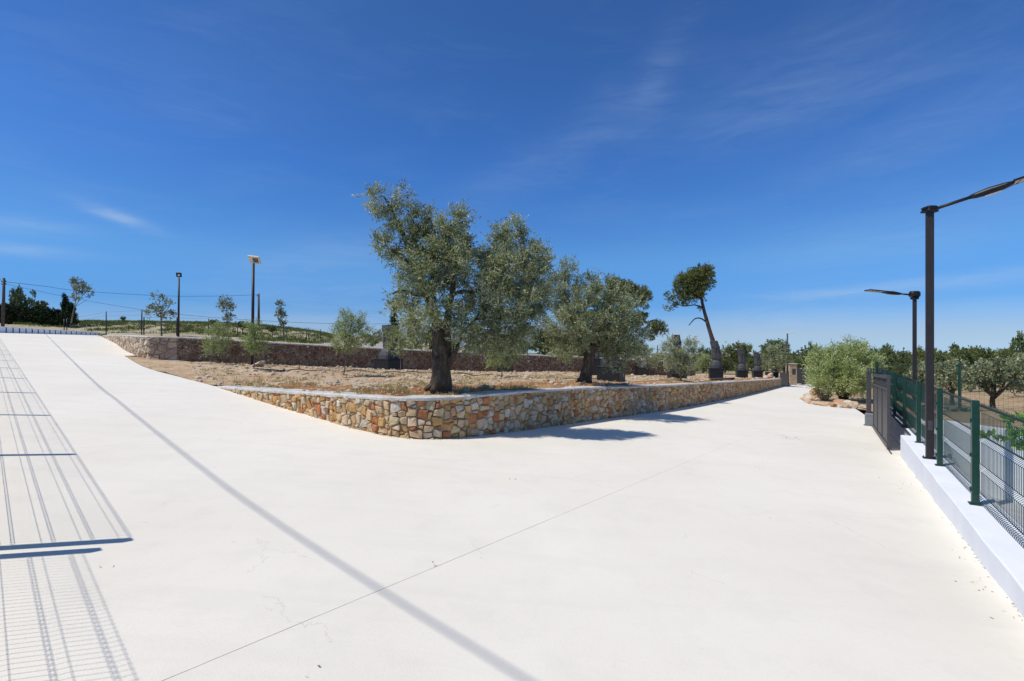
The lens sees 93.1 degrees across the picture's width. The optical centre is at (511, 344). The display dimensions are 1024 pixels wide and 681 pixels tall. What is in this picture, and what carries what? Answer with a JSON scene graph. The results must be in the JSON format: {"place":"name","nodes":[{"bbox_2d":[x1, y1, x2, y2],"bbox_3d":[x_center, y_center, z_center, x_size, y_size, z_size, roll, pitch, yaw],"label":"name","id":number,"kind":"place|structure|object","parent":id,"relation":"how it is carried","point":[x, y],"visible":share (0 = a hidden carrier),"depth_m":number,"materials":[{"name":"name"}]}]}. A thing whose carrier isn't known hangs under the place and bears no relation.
{"place":"outdoors","nodes":[
{"label":"outdoors","id":0,"kind":"place"},
{"bbox_2d":[0,319,535,354],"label":"hillside","id":1,"kind":"structure","parent":0,"point":[157,333],"depth_m":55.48,"materials":[{"name":"green plant"}]},
{"bbox_2d":[1,278,6,326],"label":"utility pole","id":2,"kind":"object","parent":1,"relation":"on","point":[3,306],"visible":0.91,"depth_m":46.92,"materials":[{"name":"black paint"}]},
{"bbox_2d":[10,282,240,295],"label":"overhead wire","id":3,"kind":"object","parent":2,"relation":"attached to","point":[104,292],"visible":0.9,"depth_m":54.10,"materials":[{"name":"black paint"}]},
{"bbox_2d":[7,284,456,323],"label":"overhead wire","id":4,"kind":"object","parent":2,"relation":"attached to","point":[180,314],"visible":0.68,"depth_m":46.61,"materials":[{"name":"black paint"}]},
{"bbox_2d":[8,285,35,307],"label":"broadleaf tree","id":5,"kind":"object","parent":1,"relation":"on","point":[17,295],"visible":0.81,"depth_m":65.56,"materials":[{"name":"green plant"}]},
{"bbox_2d":[0,302,79,326],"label":"hedge","id":6,"kind":"object","parent":1,"relation":"on","point":[23,313],"visible":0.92,"depth_m":56.48,"materials":[{"name":"green plant"}]},
{"bbox_2d":[31,300,48,307],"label":"broadleaf tree","id":7,"kind":"object","parent":1,"relation":"on","point":[43,303],"visible":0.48,"depth_m":63.63,"materials":[{"name":"green plant"}]},
{"bbox_2d":[59,293,68,310],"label":"cypress tree","id":8,"kind":"object","parent":1,"relation":"on","point":[63,305],"visible":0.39,"depth_m":61.78,"materials":[{"name":"green plant"}]},
{"bbox_2d":[66,302,79,323],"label":"cypress tree","id":9,"kind":"object","parent":1,"relation":"on","point":[70,308],"visible":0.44,"depth_m":57.84,"materials":[{"name":"green plant"}]},
{"bbox_2d":[68,276,94,322],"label":"young tree","id":10,"kind":"object","parent":1,"relation":"on","point":[75,283],"visible":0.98,"depth_m":47.95,"materials":[{"name":"green plant"}]},
{"bbox_2d":[102,335,177,366],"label":"stone wall","id":11,"kind":"structure","parent":1,"relation":"on","point":[155,347],"depth_m":23.87,"materials":[{"name":"stone"}]},
{"bbox_2d":[142,291,177,335],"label":"young tree","id":12,"kind":"object","parent":1,"relation":"on","point":[161,313],"visible":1,"depth_m":35.92,"materials":[{"name":"green plant"}]},
{"bbox_2d":[176,272,181,336],"bbox_3d":[-18.538,-2.219,27.003,0.260,3.600,0.236,0,0,-20],"label":"street lamp","id":13,"kind":"object","parent":1,"relation":"on","point":[178,314],"visible":0.94,"depth_m":26.96,"materials":[{"name":"grey metal"}]},
{"bbox_2d":[64,310,320,341],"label":"wire fence","id":14,"kind":"object","parent":1,"relation":"on","point":[143,321],"visible":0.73,"depth_m":43.99,"materials":[{"name":"grey metal"}]},
{"bbox_2d":[216,294,236,329],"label":"young tree","id":15,"kind":"object","parent":1,"relation":"on","point":[227,306],"visible":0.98,"depth_m":51.96,"materials":[{"name":"green plant"}]},
{"bbox_2d":[232,321,249,332],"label":"broadleaf tree","id":16,"kind":"object","parent":1,"relation":"on","point":[242,327],"visible":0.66,"depth_m":57.67,"materials":[{"name":"green plant"}]},
{"bbox_2d":[257,294,259,329],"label":"utility pole","id":17,"kind":"object","parent":1,"relation":"on","point":[258,316],"visible":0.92,"depth_m":61.93,"materials":[{"name":"black paint"}]},
{"bbox_2d":[265,326,276,335],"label":"evergreen tree","id":18,"kind":"object","parent":1,"relation":"on","point":[271,328],"visible":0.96,"depth_m":57.82,"materials":[{"name":"green plant"}]},
{"bbox_2d":[274,299,287,339],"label":"young tree","id":19,"kind":"object","parent":1,"relation":"on","point":[281,313],"visible":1,"depth_m":37.95,"materials":[{"name":"green plant"}]},
{"bbox_2d":[322,343,382,346],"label":"wall","id":20,"kind":"structure","parent":1,"relation":"on","point":[362,345],"depth_m":50.00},
{"bbox_2d":[360,329,382,346],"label":"olive tree","id":21,"kind":"object","parent":1,"relation":"on","point":[378,338],"visible":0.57,"depth_m":45.93,"materials":[{"name":"green plant"}]},
{"bbox_2d":[389,296,399,345],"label":"cypress tree","id":22,"kind":"object","parent":1,"relation":"on","point":[394,320],"visible":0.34,"depth_m":59.76,"materials":[{"name":"green plant"}]},
{"bbox_2d":[421,321,432,349],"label":"evergreen tree","id":23,"kind":"object","parent":1,"relation":"on","point":[430,339],"visible":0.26,"depth_m":51.59,"materials":[{"name":"green plant"}]},
{"bbox_2d":[604,274,668,358],"bbox_3d":[10.127,-1.784,40.039,5.798,8.065,2.360,0,0,0],"label":"pine tree","id":24,"kind":"object","parent":1,"relation":"on","point":[657,326],"visible":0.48,"depth_m":39.75,"materials":[{"name":"green plant"}]},
{"bbox_2d":[125,356,779,395],"bbox_3d":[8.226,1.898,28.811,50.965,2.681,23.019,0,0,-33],"label":"soil","id":25,"kind":"structure","parent":0,"point":[181,368],"depth_m":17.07,"materials":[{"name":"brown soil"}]},
{"bbox_2d":[197,319,236,361],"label":"young olive tree","id":26,"kind":"object","parent":25,"relation":"on","point":[210,343],"visible":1,"depth_m":21.91,"materials":[{"name":"green plant"}]},
{"bbox_2d":[248,255,260,364],"bbox_3d":[-11.416,-1.480,21.487,0.590,4.976,0.278,0,0,7],"label":"street lamp","id":27,"kind":"object","parent":25,"relation":"on","point":[253,260],"visible":0.82,"depth_m":21.45,"materials":[{"name":"grey metal"}]},
{"bbox_2d":[239,316,271,368],"bbox_3d":[-9.218,-0.023,17.492,1.111,2.034,1.124,0,0,-32],"label":"young olive tree","id":28,"kind":"object","parent":25,"relation":"on","point":[255,345],"visible":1,"depth_m":17.43,"materials":[{"name":"green plant"}]},
{"bbox_2d":[251,360,265,366],"bbox_3d":[-10.781,0.885,20.506,0.657,0.249,1.096,-20,-2,-45],"label":"rock","id":29,"kind":"object","parent":25,"relation":"on","point":[259,363],"visible":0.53,"depth_m":20.20,"materials":[{"name":"stone"}]},
{"bbox_2d":[328,305,374,374],"bbox_3d":[-5.301,-0.091,15.940,1.640,2.432,1.186,0,0,0],"label":"young olive tree","id":30,"kind":"object","parent":25,"relation":"on","point":[344,334],"visible":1,"depth_m":15.93,"materials":[{"name":"green plant"}]},
{"bbox_2d":[373,325,402,369],"bbox_3d":[-6.234,0.182,24.500,1.048,2.364,1.048,0,0,32],"label":"stone statue","id":31,"kind":"object","parent":25,"relation":"on","point":[386,360],"visible":0.66,"depth_m":24.21,"materials":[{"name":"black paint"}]},
{"bbox_2d":[381,323,417,369],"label":"young olive tree","id":32,"kind":"object","parent":25,"relation":"on","point":[402,343],"visible":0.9,"depth_m":20.93,"materials":[{"name":"green plant"}]},
{"bbox_2d":[254,368,596,378],"bbox_3d":[-3.016,1.112,18.671,13.250,0.531,0.543,0,0,-6],"label":"irrigation hose","id":33,"kind":"object","parent":25,"relation":"on","point":[389,371],"visible":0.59,"depth_m":18.54,"materials":[{"name":"black paint"}]},
{"bbox_2d":[178,337,695,375],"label":"stone wall","id":34,"kind":"structure","parent":25,"relation":"on","point":[189,349],"depth_m":27.80,"materials":[{"name":"stone"}]},
{"bbox_2d":[191,361,770,394],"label":"pebbles","id":35,"kind":"object","parent":25,"relation":"on","point":[346,377],"visible":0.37,"depth_m":16.26,"materials":[{"name":"stone"}]},
{"bbox_2d":[482,340,523,376],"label":"young olive tree","id":36,"kind":"object","parent":25,"relation":"on","point":[501,359],"visible":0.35,"depth_m":17.45,"materials":[{"name":"green plant"}]},
{"bbox_2d":[497,342,512,371],"bbox_3d":[-0.404,0.549,28.000,0.724,2.197,0.724,0,0,23],"label":"stone statue","id":37,"kind":"object","parent":25,"relation":"on","point":[499,369],"visible":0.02,"depth_m":27.73,"materials":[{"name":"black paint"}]},
{"bbox_2d":[273,376,779,395],"bbox_3d":[14.954,2.235,32.377,6.973,2.799,58.510,0,0,41],"label":"soil strip","id":38,"kind":"object","parent":25,"relation":"on","point":[416,391],"visible":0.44,"depth_m":11.69,"materials":[{"name":"brown soil"}]},
{"bbox_2d":[352,177,560,392],"bbox_3d":[-1.036,-1.145,9.492,4.156,4.128,1.842,0,0,-7],"label":"olive tree","id":39,"kind":"object","parent":38,"relation":"on","point":[422,262],"visible":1,"depth_m":9.25,"materials":[{"name":"green plant"}]},
{"bbox_2d":[537,254,652,382],"bbox_3d":[2.214,-0.688,13.405,3.118,3.814,2.754,0,0,-40],"label":"olive tree","id":40,"kind":"object","parent":38,"relation":"on","point":[581,336],"visible":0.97,"depth_m":13.23,"materials":[{"name":"green plant"}]},
{"bbox_2d":[710,377,734,380],"bbox_3d":[10.984,1.774,25.250,0.111,0.297,4.456,0,0,38],"label":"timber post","id":41,"kind":"object","parent":38,"relation":"on","point":[713,379],"visible":0.89,"depth_m":24.84,"materials":[{"name":"brown wood"}]},
{"bbox_2d":[547,341,576,371],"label":"young olive tree","id":42,"kind":"object","parent":25,"relation":"on","point":[570,360],"visible":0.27,"depth_m":26.88,"materials":[{"name":"green plant"}]},
{"bbox_2d":[592,349,600,374],"bbox_3d":[4.107,0.538,24.000,0.573,2.023,0.573,0,0,17],"label":"stone statue","id":43,"kind":"object","parent":25,"relation":"on","point":[597,360],"visible":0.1,"depth_m":23.73,"materials":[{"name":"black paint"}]},
{"bbox_2d":[596,329,625,381],"bbox_3d":[3.884,0.417,19.000,0.908,2.098,0.908,0,0,29],"label":"stone statue","id":44,"kind":"object","parent":25,"relation":"on","point":[609,376],"visible":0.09,"depth_m":18.66,"materials":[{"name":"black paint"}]},
{"bbox_2d":[638,362,651,375],"bbox_3d":[9.840,1.785,36.000,0.860,1.050,0.860,0,0,29],"label":"stone statue","id":45,"kind":"object","parent":25,"relation":"on","point":[642,369],"visible":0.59,"depth_m":35.67,"materials":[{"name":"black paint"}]},
{"bbox_2d":[636,343,666,374],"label":"young olive tree","id":46,"kind":"object","parent":25,"relation":"on","point":[654,359],"visible":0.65,"depth_m":32.87,"materials":[{"name":"green plant"}]},
{"bbox_2d":[667,335,686,378],"bbox_3d":[9.520,0.752,28.000,0.892,2.663,0.892,0,0,0],"label":"stone statue","id":47,"kind":"object","parent":25,"relation":"on","point":[670,374],"visible":0.32,"depth_m":27.77,"materials":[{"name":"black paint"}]},
{"bbox_2d":[659,332,702,380],"bbox_3d":[6.899,0.501,19.948,1.863,2.158,1.310,0,0,0],"label":"young olive tree","id":48,"kind":"object","parent":25,"relation":"on","point":[681,362],"visible":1,"depth_m":19.91,"materials":[{"name":"green plant"}]},
{"bbox_2d":[662,261,723,373],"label":"pine tree","id":49,"kind":"object","parent":25,"relation":"on","point":[694,284],"visible":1,"depth_m":44.79,"materials":[{"name":"green plant"}]},
{"bbox_2d":[693,349,711,372],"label":"young olive tree","id":50,"kind":"object","parent":25,"relation":"on","point":[700,364],"visible":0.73,"depth_m":33.96,"materials":[{"name":"green plant"}]},
{"bbox_2d":[708,341,723,378],"bbox_3d":[11.760,0.876,28.000,0.724,2.228,0.724,0,0,14],"label":"stone statue","id":51,"kind":"object","parent":25,"relation":"on","point":[715,369],"visible":0.97,"depth_m":27.77,"materials":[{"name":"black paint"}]},
{"bbox_2d":[735,348,747,377],"bbox_3d":[17.987,1.441,38.000,0.794,2.330,0.794,0,0,14],"label":"stone statue","id":52,"kind":"object","parent":25,"relation":"on","point":[741,371],"visible":0.98,"depth_m":37.75,"materials":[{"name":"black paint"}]},
{"bbox_2d":[752,352,762,377],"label":"stone statue","id":53,"kind":"object","parent":25,"relation":"on","point":[757,372],"visible":0.98,"depth_m":41.77,"materials":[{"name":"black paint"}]},
{"bbox_2d":[765,372,778,377],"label":"planter","id":54,"kind":"object","parent":25,"relation":"on","point":[775,374],"visible":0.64,"depth_m":42.60,"materials":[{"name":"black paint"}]},
{"bbox_2d":[760,343,794,371],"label":"young olive tree","id":55,"kind":"object","parent":54,"relation":"in","point":[768,360],"visible":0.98,"depth_m":42.90,"materials":[{"name":"green plant"}]},
{"bbox_2d":[375,323,568,347],"bbox_3d":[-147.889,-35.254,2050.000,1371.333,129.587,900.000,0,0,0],"label":"mountain","id":56,"kind":"structure","parent":0,"point":[403,328],"depth_m":1955.24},
{"bbox_2d":[0,333,1023,680],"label":"road","id":57,"kind":"structure","parent":0,"point":[234,535],"depth_m":4.11,"materials":[{"name":"concrete"}]},
{"bbox_2d":[0,326,99,335],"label":"parapet","id":58,"kind":"structure","parent":57,"relation":"on","point":[23,330],"depth_m":43.80,"materials":[{"name":"white paint"}]},
{"bbox_2d":[217,378,786,439],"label":"stone wall","id":59,"kind":"structure","parent":57,"relation":"on","point":[482,413],"depth_m":10.05,"materials":[{"name":"stone"}]},
{"bbox_2d":[780,371,788,386],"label":"metal gate","id":60,"kind":"structure","parent":57,"relation":"on","point":[784,377],"depth_m":43.02,"materials":[{"name":"grey metal"}]},
{"bbox_2d":[784,363,797,384],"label":"gate pillar","id":61,"kind":"structure","parent":57,"relation":"on","point":[792,368],"depth_m":47.60,"materials":[{"name":"beige stone"}]},
{"bbox_2d":[809,396,819,400],"bbox_3d":[15.895,2.915,25.628,0.557,0.429,0.617,-17,-12,-15],"label":"rock","id":62,"kind":"object","parent":57,"relation":"on","point":[814,398],"visible":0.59,"depth_m":25.40,"materials":[{"name":"stone"}]},
{"bbox_2d":[863,368,882,425],"bbox_3d":[11.625,1.687,15.594,0.601,1.860,0.381,0,0,16],"label":"gate post","id":63,"kind":"object","parent":57,"relation":"on","point":[868,418],"visible":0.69,"depth_m":15.58,"materials":[{"name":"grey metal"}]},
{"bbox_2d":[890,409,1023,617],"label":"kerb wall","id":64,"kind":"structure","parent":57,"relation":"on","point":[996,547],"depth_m":5.17,"materials":[{"name":"white paint"}]},
{"bbox_2d":[878,367,1023,547],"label":"fence","id":65,"kind":"object","parent":64,"relation":"on","point":[915,391],"visible":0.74,"depth_m":6.00,"materials":[{"name":"green metal"}]},
{"bbox_2d":[980,410,1023,450],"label":"climbing plant","id":66,"kind":"object","parent":65,"relation":"attached to","point":[1020,415],"visible":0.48,"depth_m":6.27,"materials":[{"name":"green plant"}]},
{"bbox_2d":[920,176,1023,459],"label":"street lamp","id":67,"kind":"object","parent":64,"relation":"on","point":[929,211],"visible":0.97,"depth_m":7.88,"materials":[{"name":"grey metal"}]},
{"bbox_3d":[10.771,2.535,14.391,0.023,0.452,9.733,0,0,34],"label":"gate rail","id":68,"kind":"object","parent":57,"relation":"on","visible":0},
{"bbox_2d":[873,374,890,447],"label":"sliding gate","id":69,"kind":"structure","parent":68,"relation":"on","point":[881,406],"depth_m":12.08,"materials":[{"name":"grey metal"}]},
{"bbox_2d":[0,0,1023,353],"label":"sky","id":70,"kind":"structure","parent":0,"point":[795,149],"materials":[{"name":"blue"}]},
{"bbox_2d":[159,353,872,414],"bbox_3d":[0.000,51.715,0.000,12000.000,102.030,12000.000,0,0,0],"label":"ground","id":71,"kind":"structure","parent":0,"point":[770,369],"depth_m":123.35,"materials":[{"name":"soil"}]},
{"bbox_2d":[532,328,556,354],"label":"evergreen tree","id":72,"kind":"object","parent":71,"relation":"on","point":[539,338],"visible":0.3,"depth_m":61.78,"materials":[{"name":"green plant"}]},
{"bbox_2d":[721,355,734,373],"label":"broadleaf tree","id":73,"kind":"object","parent":71,"relation":"on","point":[726,363],"visible":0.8,"depth_m":51.51,"materials":[{"name":"green plant"}]},
{"bbox_2d":[470,340,1006,372],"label":"woodland","id":74,"kind":"object","parent":71,"relation":"on","point":[535,347],"visible":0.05,"depth_m":107.80,"materials":[{"name":"green plant"}]},
{"bbox_2d":[797,368,807,384],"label":"metal gate","id":75,"kind":"structure","parent":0,"point":[800,380],"depth_m":50.70,"materials":[{"name":"grey metal"}]},
{"bbox_2d":[726,371,1023,430],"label":"grove ground","id":76,"kind":"structure","parent":0,"point":[1015,403],"depth_m":22.72,"materials":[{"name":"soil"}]},
{"bbox_2d":[695,343,710,373],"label":"evergreen tree","id":77,"kind":"object","parent":76,"relation":"on","point":[702,350],"visible":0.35,"depth_m":59.77,"materials":[{"name":"green plant"}]},
{"bbox_2d":[720,340,755,366],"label":"pine tree","id":78,"kind":"object","parent":76,"relation":"on","point":[731,352],"visible":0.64,"depth_m":69.52,"materials":[{"name":"green plant"}]},
{"bbox_2d":[746,357,762,372],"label":"broadleaf tree","id":79,"kind":"object","parent":76,"relation":"on","point":[750,362],"visible":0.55,"depth_m":54.90,"materials":[{"name":"green plant"}]},
{"bbox_2d":[759,338,792,371],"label":"evergreen tree","id":80,"kind":"object","parent":76,"relation":"on","point":[778,341],"visible":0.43,"depth_m":79.70,"materials":[{"name":"green plant"}]},
{"bbox_2d":[793,358,802,368],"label":"evergreen tree","id":81,"kind":"object","parent":76,"relation":"on","point":[798,361],"visible":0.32,"depth_m":59.62,"materials":[{"name":"green plant"}]},
{"bbox_2d":[792,352,808,367],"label":"broadleaf tree","id":82,"kind":"object","parent":76,"relation":"on","point":[793,356],"visible":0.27,"depth_m":84.70,"materials":[{"name":"green plant"}]},
{"bbox_2d":[804,341,819,360],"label":"evergreen tree","id":83,"kind":"object","parent":76,"relation":"on","point":[809,349],"visible":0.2,"depth_m":75.33,"materials":[{"name":"green plant"}]},
{"bbox_2d":[799,334,892,400],"bbox_3d":[17.840,1.224,25.997,3.938,3.719,4.927,0,0,44],"label":"olive bush","id":84,"kind":"object","parent":76,"relation":"on","point":[838,371],"visible":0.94,"depth_m":25.45,"materials":[{"name":"green plant"}]},
{"bbox_2d":[868,342,896,364],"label":"evergreen tree","id":85,"kind":"object","parent":76,"relation":"on","point":[888,351],"visible":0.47,"depth_m":59.39,"materials":[{"name":"green plant"}]},
{"bbox_2d":[864,289,920,401],"bbox_3d":[12.010,0.476,15.273,1.531,4.448,0.322,0,0,7],"label":"street lamp","id":86,"kind":"object","parent":76,"relation":"on","point":[914,296],"visible":0.74,"depth_m":15.16,"materials":[{"name":"grey metal"}]},
{"bbox_2d":[790,347,996,386],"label":"undergrowth","id":87,"kind":"object","parent":76,"relation":"on","point":[909,354],"visible":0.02,"depth_m":88.91,"materials":[{"name":"green plant"}]},
{"bbox_2d":[880,364,909,375],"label":"broadleaf tree","id":88,"kind":"object","parent":76,"relation":"on","point":[903,370],"visible":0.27,"depth_m":24.79,"materials":[{"name":"green plant"}]},
{"bbox_2d":[887,350,911,366],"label":"broadleaf tree","id":89,"kind":"object","parent":76,"relation":"on","point":[902,357],"visible":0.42,"depth_m":44.70,"materials":[{"name":"green plant"}]},
{"bbox_2d":[903,359,937,387],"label":"olive tree","id":90,"kind":"object","parent":76,"relation":"on","point":[920,373],"visible":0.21,"depth_m":21.80,"materials":[{"name":"green plant"}]},
{"bbox_2d":[911,346,941,361],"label":"pine tree","id":91,"kind":"object","parent":76,"relation":"on","point":[920,353],"visible":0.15,"depth_m":62.05,"materials":[{"name":"green plant"}]},
{"bbox_2d":[922,351,957,387],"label":"broadleaf tree","id":92,"kind":"object","parent":76,"relation":"on","point":[940,357],"visible":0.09,"depth_m":34.13,"materials":[{"name":"green plant"}]},
{"bbox_2d":[918,356,968,404],"bbox_3d":[16.283,1.495,17.993,1.678,2.184,1.552,0,0,14],"label":"olive tree","id":93,"kind":"object","parent":76,"relation":"on","point":[939,373],"visible":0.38,"depth_m":17.82,"materials":[{"name":"green plant"}]},
{"bbox_2d":[943,341,977,359],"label":"pine tree","id":94,"kind":"object","parent":76,"relation":"on","point":[956,347],"visible":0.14,"depth_m":65.61,"materials":[{"name":"green plant"}]},
{"bbox_2d":[948,348,991,391],"bbox_3d":[28.333,1.843,29.723,2.529,3.367,2.002,0,0,-14],"label":"evergreen tree","id":95,"kind":"object","parent":76,"relation":"on","point":[969,356],"visible":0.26,"depth_m":29.88,"materials":[{"name":"green plant"}]},
{"bbox_2d":[922,403,1019,411],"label":"stone wall","id":96,"kind":"structure","parent":76,"relation":"on","point":[967,406],"depth_m":12.24,"materials":[{"name":"stone"}]},
{"bbox_2d":[874,361,1023,410],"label":"fence","id":97,"kind":"object","parent":96,"relation":"on","point":[952,366],"visible":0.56,"depth_m":12.02,"materials":[{"name":"green metal"}]},
{"bbox_2d":[943,351,1023,408],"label":"olive tree","id":98,"kind":"object","parent":76,"relation":"on","point":[991,374],"visible":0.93,"depth_m":14.04,"materials":[{"name":"green plant"}]},
{"bbox_2d":[972,345,995,362],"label":"evergreen tree","id":99,"kind":"object","parent":76,"relation":"on","point":[983,353],"visible":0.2,"depth_m":73.08,"materials":[{"name":"green plant"}]},
{"bbox_2d":[991,348,1013,359],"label":"pine tree","id":100,"kind":"object","parent":76,"relation":"on","point":[1008,349],"visible":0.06,"depth_m":80.09,"materials":[{"name":"green plant"}]},
{"bbox_2d":[996,330,1023,365],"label":"evergreen tree","id":101,"kind":"object","parent":76,"relation":"on","point":[1018,341],"visible":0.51,"depth_m":48.04,"materials":[{"name":"green plant"}]},
{"bbox_2d":[997,352,1023,388],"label":"olive tree","id":102,"kind":"object","parent":76,"relation":"on","point":[1008,359],"visible":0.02,"depth_m":31.91,"materials":[{"name":"green plant"}]},
{"bbox_2d":[1003,353,1023,387],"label":"olive tree","id":103,"kind":"object","parent":76,"relation":"on","point":[1006,368],"visible":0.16,"depth_m":22.25,"materials":[{"name":"green plant"}]},
{"bbox_2d":[995,498,1023,525],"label":"drive","id":104,"kind":"structure","parent":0,"point":[1013,510],"depth_m":8.31,"materials":[{"name":"grey concrete"}]},
{"bbox_2d":[921,419,1023,503],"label":"retaining wall","id":105,"kind":"structure","parent":104,"relation":"on","point":[991,462],"depth_m":8.92,"materials":[{"name":"grey concrete"}]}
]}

